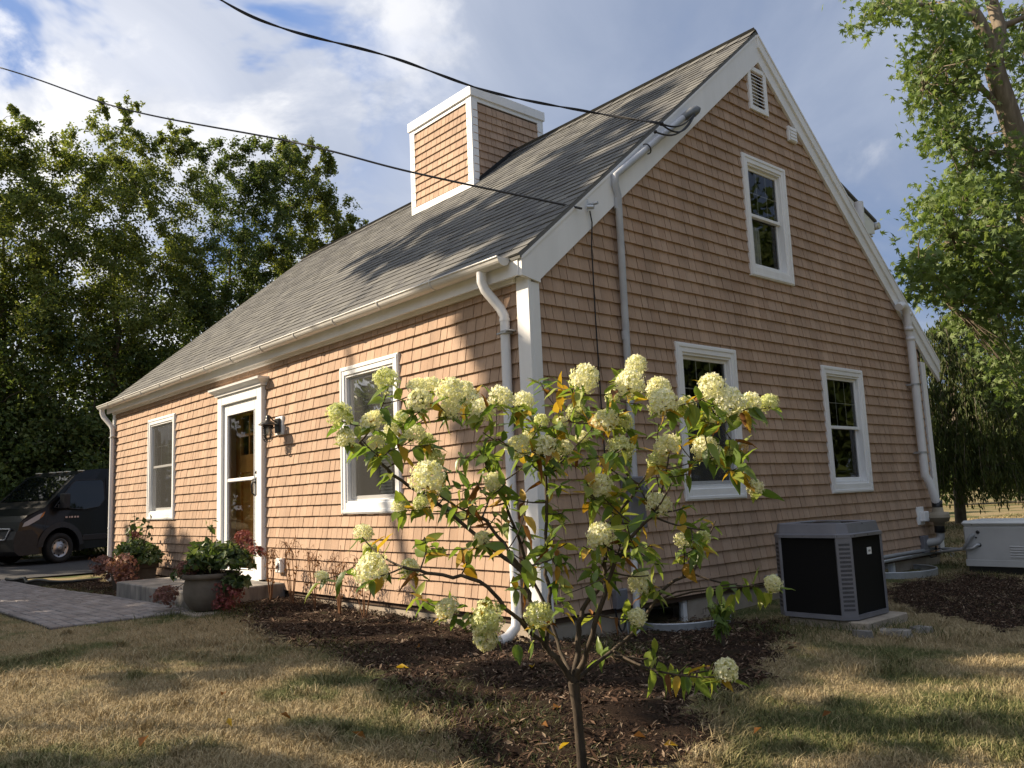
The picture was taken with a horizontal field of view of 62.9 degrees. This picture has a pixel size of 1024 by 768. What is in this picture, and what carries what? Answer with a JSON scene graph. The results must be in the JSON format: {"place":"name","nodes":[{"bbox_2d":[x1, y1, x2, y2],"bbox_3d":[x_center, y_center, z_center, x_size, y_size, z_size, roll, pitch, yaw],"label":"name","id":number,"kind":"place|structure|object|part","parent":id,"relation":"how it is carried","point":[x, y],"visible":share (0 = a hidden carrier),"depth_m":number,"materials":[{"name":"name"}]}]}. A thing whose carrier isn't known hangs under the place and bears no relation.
{"place":"outdoors","nodes":[
{"label":"outdoors","id":0,"kind":"place"},
{"bbox_2d":[0,554,106,579],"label":"driveway","id":1,"kind":"structure","parent":0,"point":[31,568],"depth_m":18.60,"materials":[{"name":"grey asphalt"}]},
{"bbox_2d":[0,469,108,563],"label":"van","id":2,"kind":"object","parent":1,"relation":"on","point":[55,517],"visible":0.59,"depth_m":20.48,"materials":[{"name":"black paint"}]},
{"bbox_3d":[-10.712,2.738,20.752,0.081,0.740,1.420,-6,-8,24],"label":"side window","id":3,"kind":"part","parent":2,"relation":"part of","materials":[{"name":"black glass"}]},
{"bbox_2d":[0,580,192,629],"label":"path","id":4,"kind":"structure","parent":0,"point":[51,608],"depth_m":9.45,"materials":[{"name":"stone"}]},
{"bbox_2d":[0,488,1023,767],"bbox_3d":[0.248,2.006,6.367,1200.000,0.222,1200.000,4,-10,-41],"label":"ground","id":5,"kind":"structure","parent":0,"point":[664,614],"depth_m":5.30,"materials":[{"name":"green plant"}]},
{"bbox_2d":[0,102,93,486],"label":"tall tree","id":6,"kind":"object","parent":5,"relation":"on","point":[27,206],"visible":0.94,"depth_m":24.28,"materials":[{"name":"green plant"}]},
{"bbox_2d":[5,577,99,585],"bbox_3d":[-8.228,3.445,14.538,2.374,0.170,0.548,-6,-8,23],"label":"garden edging","id":7,"kind":"object","parent":5,"relation":"on","point":[38,582],"visible":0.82,"depth_m":14.20,"materials":[{"name":"black stone"}]},
{"bbox_2d":[0,275,109,500],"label":"understorey tree","id":8,"kind":"object","parent":5,"relation":"on","point":[21,377],"visible":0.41,"depth_m":23.78,"materials":[{"name":"green plant"}]},
{"bbox_2d":[0,275,128,557],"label":"understorey tree","id":9,"kind":"object","parent":5,"relation":"on","point":[16,459],"visible":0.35,"depth_m":23.85,"materials":[{"name":"green plant"}]},
{"bbox_2d":[42,579,116,595],"bbox_3d":[-6.010,3.088,12.612,1.620,0.168,4.620,4,-10,-41],"label":"mulch bed","id":10,"kind":"object","parent":5,"relation":"on","point":[92,587],"visible":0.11,"depth_m":13.01,"materials":[{"name":"brown wood"}]},
{"bbox_2d":[0,318,169,555],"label":"understorey tree","id":11,"kind":"object","parent":5,"relation":"on","point":[95,462],"visible":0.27,"depth_m":24.61,"materials":[{"name":"green plant"}]},
{"bbox_2d":[0,90,215,397],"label":"tall tree","id":12,"kind":"object","parent":5,"relation":"on","point":[131,183],"visible":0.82,"depth_m":26.18,"materials":[{"name":"green plant"}]},
{"bbox_2d":[66,334,186,452],"bbox_3d":[-15.481,2.351,38.325,10.674,9.269,11.060,-6,-9,27],"label":"tree","id":13,"kind":"object","parent":5,"relation":"on","point":[105,400],"depth_m":35.12,"materials":[{"name":"green plant"}]},
{"bbox_2d":[111,563,158,589],"bbox_3d":[-5.483,2.817,12.124,0.660,0.420,0.528,1,-8,-24],"label":"square planter","id":14,"kind":"object","parent":5,"relation":"on","point":[145,571],"visible":0.29,"depth_m":11.98,"materials":[{"name":"concrete"}]},
{"bbox_2d":[88,513,165,583],"bbox_3d":[-5.557,2.398,12.099,0.866,1.042,1.483,4,-10,-41],"label":"potted hydrangea","id":15,"kind":"object","parent":14,"relation":"in","point":[136,551],"visible":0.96,"depth_m":11.89,"materials":[{"name":"green plant"}]},
{"bbox_2d":[47,269,226,465],"bbox_3d":[-11.640,0.684,27.708,6.904,9.350,6.412,4,-10,-41],"label":"understorey tree","id":16,"kind":"object","parent":5,"relation":"on","point":[177,343],"visible":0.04,"depth_m":26.93,"materials":[{"name":"green plant"}]},
{"bbox_2d":[138,735,147,746],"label":"fallen leaf","id":17,"kind":"object","parent":5,"relation":"on","point":[141,740],"visible":1,"depth_m":4.00,"materials":[{"name":"brown plant"}]},
{"bbox_2d":[132,266,260,378],"bbox_3d":[-10.419,0.641,29.618,5.670,9.882,5.486,4,-10,-41],"label":"understorey tree","id":18,"kind":"object","parent":5,"relation":"on","point":[209,318],"visible":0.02,"depth_m":28.81,"materials":[{"name":"green plant"}]},
{"bbox_2d":[116,576,284,608],"bbox_3d":[-3.828,2.579,10.140,1.095,0.342,2.530,4,-10,-41],"label":"stone step","id":19,"kind":"object","parent":5,"relation":"on","point":[143,589],"visible":0.26,"depth_m":9.82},
{"bbox_2d":[226,718,231,726],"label":"fallen leaf","id":20,"kind":"object","parent":5,"relation":"on","point":[229,721],"visible":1,"depth_m":4.28,"materials":[{"name":"yellow plant"}]},
{"bbox_2d":[154,134,311,338],"bbox_3d":[-9.871,-1.847,29.125,5.415,14.630,4.605,4,-10,-41],"label":"tall tree","id":21,"kind":"object","parent":5,"relation":"on","point":[260,177],"visible":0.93,"depth_m":29.36,"materials":[{"name":"green plant"}]},
{"bbox_2d":[240,134,368,295],"bbox_3d":[-7.606,-1.855,31.182,4.867,15.060,3.664,-3,-8,4],"label":"tall tree","id":22,"kind":"object","parent":5,"relation":"on","point":[324,210],"visible":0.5,"depth_m":31.50,"materials":[{"name":"green plant"}]},
{"bbox_2d":[352,731,365,739],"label":"fallen leaf","id":23,"kind":"object","parent":5,"relation":"on","point":[360,733],"visible":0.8,"depth_m":4.01,"materials":[{"name":"brown plant"}]},
{"bbox_2d":[223,595,802,767],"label":"mulch bed","id":24,"kind":"object","parent":5,"relation":"on","point":[637,714],"visible":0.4,"depth_m":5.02,"materials":[{"name":"brown wood"}]},
{"bbox_2d":[181,607,241,616],"bbox_3d":[-3.100,2.376,8.644,0.560,0.082,0.560,4,-10,-41],"label":"paver","id":25,"kind":"object","parent":24,"relation":"on","point":[187,613],"visible":0.18,"depth_m":8.43,"materials":[{"name":"stone"}]},
{"bbox_2d":[181,570,239,611],"bbox_3d":[-3.129,2.151,8.697,0.580,0.380,0.580,4,-10,-41],"label":"round pot","id":26,"kind":"object","parent":25,"relation":"on","point":[199,594],"visible":0.66,"depth_m":8.46,"materials":[{"name":"ceramic"}]},
{"bbox_2d":[149,520,265,610],"bbox_3d":[-3.162,1.876,8.712,1.261,0.927,0.714,-7,-9,29],"label":"potted hydrangea","id":27,"kind":"object","parent":26,"relation":"in","point":[207,555],"visible":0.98,"depth_m":8.59,"materials":[{"name":"green plant"}]},
{"bbox_2d":[256,544,284,598],"bbox_3d":[-2.658,2.106,9.242,0.228,0.669,0.300,4,-10,-41],"label":"dry perennial","id":28,"kind":"object","parent":24,"relation":"on","point":[272,566],"visible":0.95,"depth_m":9.24,"materials":[{"name":"brown plant"}]},
{"bbox_2d":[276,528,301,603],"bbox_3d":[-2.369,1.965,8.909,0.248,0.846,0.374,4,-10,-41],"label":"dry perennial","id":29,"kind":"object","parent":24,"relation":"on","point":[291,595],"visible":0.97,"depth_m":8.89,"materials":[{"name":"brown plant"}]},
{"bbox_2d":[303,544,323,608],"bbox_3d":[-2.022,1.992,8.521,0.207,0.702,0.268,4,-10,-41],"label":"dry perennial","id":30,"kind":"object","parent":24,"relation":"on","point":[313,578],"visible":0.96,"depth_m":8.50,"materials":[{"name":"brown plant"}]},
{"bbox_2d":[327,545,349,613],"bbox_3d":[-1.660,1.930,8.146,0.238,0.716,0.250,-5,-8,18],"label":"dry perennial","id":31,"kind":"object","parent":24,"relation":"on","point":[341,590],"visible":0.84,"depth_m":8.11,"materials":[{"name":"brown plant"}]},
{"bbox_2d":[349,554,372,617],"bbox_3d":[-1.402,1.904,7.824,0.233,0.670,0.323,4,-10,-41],"label":"dry perennial","id":32,"kind":"object","parent":24,"relation":"on","point":[358,591],"visible":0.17,"depth_m":7.77,"materials":[{"name":"brown plant"}]},
{"bbox_2d":[396,664,407,667],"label":"fallen leaf","id":33,"kind":"object","parent":24,"relation":"on","point":[401,666],"visible":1,"depth_m":5.53,"materials":[{"name":"yellow plant"}]},
{"bbox_2d":[304,354,795,767],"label":"hydrangea tree","id":34,"kind":"object","parent":24,"relation":"on","point":[705,448],"visible":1,"depth_m":3.46,"materials":[{"name":"green plant"}]},
{"bbox_2d":[559,742,568,748],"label":"fallen leaf","id":35,"kind":"object","parent":24,"relation":"on","point":[562,744],"visible":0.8,"depth_m":3.81,"materials":[{"name":"yellow plant"}]},
{"bbox_2d":[633,731,645,737],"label":"fallen leaf","id":36,"kind":"object","parent":24,"relation":"on","point":[638,734],"visible":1,"depth_m":3.98,"materials":[{"name":"orange plant"}]},
{"bbox_2d":[664,740,677,745],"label":"fallen leaf","id":37,"kind":"object","parent":24,"relation":"on","point":[671,743],"visible":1,"depth_m":3.88,"materials":[{"name":"yellow plant"}]},
{"bbox_2d":[705,596,736,645],"bbox_3d":[1.525,1.731,6.016,0.172,0.423,0.236,4,-10,-41],"label":"young plant","id":38,"kind":"object","parent":24,"relation":"on","point":[720,614],"visible":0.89,"depth_m":6.00,"materials":[{"name":"green plant"}]},
{"bbox_2d":[96,27,949,643],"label":"house","id":39,"kind":"structure","parent":5,"relation":"on","point":[724,223],"depth_m":9.09,"materials":[{"name":"brown wood"}]},
{"bbox_2d":[146,413,176,519],"bbox_3d":[-5.327,1.291,12.890,0.198,1.575,1.185,4,-10,-41],"label":"window","id":40,"kind":"structure","parent":39,"relation":"in","point":[167,513],"depth_m":13.13,"materials":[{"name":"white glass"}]},
{"bbox_2d":[208,375,268,580],"bbox_3d":[-3.355,1.227,10.658,0.471,2.460,1.550,4,-10,-41],"label":"front door","id":41,"kind":"structure","parent":39,"relation":"in","point":[241,479],"depth_m":10.87,"materials":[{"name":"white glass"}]},
{"bbox_2d":[0,67,581,209],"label":"overhead cable","id":42,"kind":"object","parent":39,"relation":"attached to","point":[481,187],"visible":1,"depth_m":8.86,"materials":[{"name":"black rubber"}]},
{"bbox_2d":[339,352,402,513],"bbox_3d":[-1.369,0.528,8.427,0.198,1.530,1.110,4,-10,-41],"label":"window","id":43,"kind":"structure","parent":39,"relation":"in","point":[357,387],"depth_m":8.53,"materials":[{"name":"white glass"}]},
{"bbox_2d":[220,0,663,133],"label":"overhead cable","id":44,"kind":"object","parent":39,"relation":"attached to","point":[416,65],"visible":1,"depth_m":7.71,"materials":[{"name":"black rubber"}]},
{"bbox_2d":[643,600,687,622],"bbox_3d":[1.336,2.054,7.409,0.670,0.285,0.055,4,-10,-41],"label":"basement window","id":45,"kind":"structure","parent":39,"relation":"in","point":[683,604],"depth_m":7.58,"materials":[{"name":"white glass"}]},
{"bbox_2d":[674,341,746,500],"bbox_3d":[1.903,0.373,8.142,0.985,1.495,0.133,4,-10,-41],"label":"window","id":46,"kind":"structure","parent":39,"relation":"in","point":[700,490],"depth_m":8.09,"materials":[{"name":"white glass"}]},
{"bbox_2d":[740,152,794,285],"bbox_3d":[2.784,-1.804,9.358,0.869,1.378,0.220,4,-10,-41],"label":"window","id":47,"kind":"structure","parent":39,"relation":"in","point":[784,274],"depth_m":9.43,"materials":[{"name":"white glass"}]},
{"bbox_2d":[820,365,873,493],"bbox_3d":[3.927,0.545,9.908,0.979,1.475,0.133,4,-10,-41],"label":"window","id":48,"kind":"structure","parent":39,"relation":"in","point":[864,481],"depth_m":10.05,"materials":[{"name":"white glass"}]},
{"bbox_2d":[764,533,974,577],"bbox_3d":[4.246,1.899,9.416,4.005,0.256,0.709,4,-10,-41],"label":"power conduit","id":49,"kind":"object","parent":39,"relation":"attached to","point":[968,540],"visible":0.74,"depth_m":10.25,"materials":[{"name":"grey plastic"}]},
{"bbox_2d":[885,563,895,571],"bbox_3d":[4.497,2.284,10.173,0.660,0.255,0.055,4,-10,-41],"label":"basement window","id":50,"kind":"structure","parent":39,"relation":"in","point":[890,567],"depth_m":10.33,"materials":[{"name":"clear glass"}]},
{"bbox_2d":[884,543,979,562],"bbox_3d":[4.254,1.972,9.362,3.554,0.181,0.737,4,-10,-41],"label":"gas pipe","id":51,"kind":"object","parent":39,"relation":"attached to","point":[929,553],"visible":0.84,"depth_m":10.31,"materials":[{"name":"metal"}]},
{"bbox_2d":[31,557,1023,767],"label":"grass tufts","id":52,"kind":"object","parent":5,"relation":"on","point":[610,643],"visible":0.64,"depth_m":5.98,"materials":[{"name":"green plant"}]},
{"bbox_2d":[643,615,730,632],"bbox_3d":[1.640,2.252,7.279,1.016,0.433,0.417,4,-10,-41],"label":"window well","id":53,"kind":"object","parent":5,"relation":"on","point":[676,627],"depth_m":7.03,"materials":[{"name":"metal"}]},
{"bbox_2d":[822,710,830,716],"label":"fallen leaf","id":54,"kind":"object","parent":5,"relation":"on","point":[825,712],"visible":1,"depth_m":4.34,"materials":[{"name":"brown plant"}]},
{"bbox_2d":[790,611,907,630],"bbox_3d":[2.815,1.997,6.988,0.705,0.144,0.680,4,-10,-41],"label":"equipment pad","id":55,"kind":"object","parent":5,"relation":"on","point":[882,618],"visible":0.34,"depth_m":6.75,"materials":[{"name":"concrete"}]},
{"bbox_2d":[774,520,888,620],"bbox_3d":[2.701,1.549,7.094,0.714,0.764,0.710,4,-10,-41],"label":"air conditioner","id":56,"kind":"object","parent":55,"relation":"on","point":[831,569],"visible":0.98,"depth_m":6.85,"materials":[{"name":"black metal"}]},
{"bbox_2d":[852,630,873,637],"bbox_3d":[2.670,1.912,6.369,0.105,0.077,0.172,4,-10,-41],"label":"flat stone","id":57,"kind":"object","parent":5,"relation":"on","point":[866,633],"visible":0.64,"depth_m":6.33,"materials":[{"name":"grey stone"}]},
{"bbox_2d":[878,628,913,637],"bbox_3d":[2.943,1.918,6.416,0.268,0.077,0.196,-7,-9,29],"label":"flat stone","id":58,"kind":"object","parent":5,"relation":"on","point":[905,631],"visible":0.46,"depth_m":6.35,"materials":[{"name":"grey stone"}]},
{"bbox_2d":[885,564,937,578],"bbox_3d":[4.828,2.464,10.029,1.166,0.493,0.479,4,-10,-41],"label":"window well","id":59,"kind":"object","parent":5,"relation":"on","point":[932,571],"depth_m":9.75,"materials":[{"name":"metal"}]},
{"bbox_2d":[909,625,932,632],"bbox_3d":[3.189,1.931,6.540,0.167,0.076,0.172,4,-10,-41],"label":"flat stone","id":60,"kind":"object","parent":5,"relation":"on","point":[918,630],"visible":0.43,"depth_m":6.50,"materials":[{"name":"grey stone"}]},
{"bbox_2d":[822,0,1023,417],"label":"maple tree","id":61,"kind":"object","parent":5,"relation":"on","point":[951,282],"visible":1,"depth_m":13.21,"materials":[{"name":"green plant"}]},
{"bbox_2d":[887,571,1023,632],"bbox_3d":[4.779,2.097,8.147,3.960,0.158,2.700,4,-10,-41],"label":"mulch bed","id":62,"kind":"object","parent":5,"relation":"on","point":[918,608],"visible":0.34,"depth_m":7.76,"materials":[{"name":"brown wood"}]},
{"bbox_2d":[919,308,1023,524],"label":"weeping tree","id":63,"kind":"object","parent":5,"relation":"on","point":[956,432],"visible":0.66,"depth_m":18.72,"materials":[{"name":"green plant"}]},
{"bbox_2d":[931,393,1015,504],"bbox_3d":[20.095,2.941,37.967,6.533,5.704,6.992,4,-10,-41],"label":"tree","id":64,"kind":"object","parent":5,"relation":"on","point":[951,496],"visible":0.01,"depth_m":37.25,"materials":[{"name":"green plant"}]},
{"bbox_2d":[951,377,1023,502],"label":"tree","id":65,"kind":"object","parent":5,"relation":"on","point":[1014,499],"depth_m":35.32,"materials":[{"name":"green plant"}]},
{"bbox_2d":[995,376,1022,437],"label":"tree","id":66,"kind":"object","parent":5,"relation":"on","point":[1012,420],"visible":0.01,"depth_m":33.78,"materials":[{"name":"green plant"}]},
{"bbox_2d":[0,0,1023,451],"label":"sky","id":67,"kind":"structure","parent":0,"point":[205,62],"materials":[{"name":"blue"}]},
{"bbox_2d":[936,513,1023,567],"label":"grass","id":68,"kind":"structure","parent":0,"point":[951,526],"depth_m":15.82,"materials":[{"name":"green plant"}]},
{"bbox_3d":[6.219,2.313,9.980,0.900,0.085,1.460,4,-10,-41],"label":"equipment pad","id":69,"kind":"object","parent":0,"visible":0},
{"bbox_2d":[961,518,1023,574],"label":"standby generator","id":70,"kind":"object","parent":69,"relation":"on","point":[1000,548],"visible":1,"depth_m":10.01,"materials":[{"name":"grey metal"}]}
]}

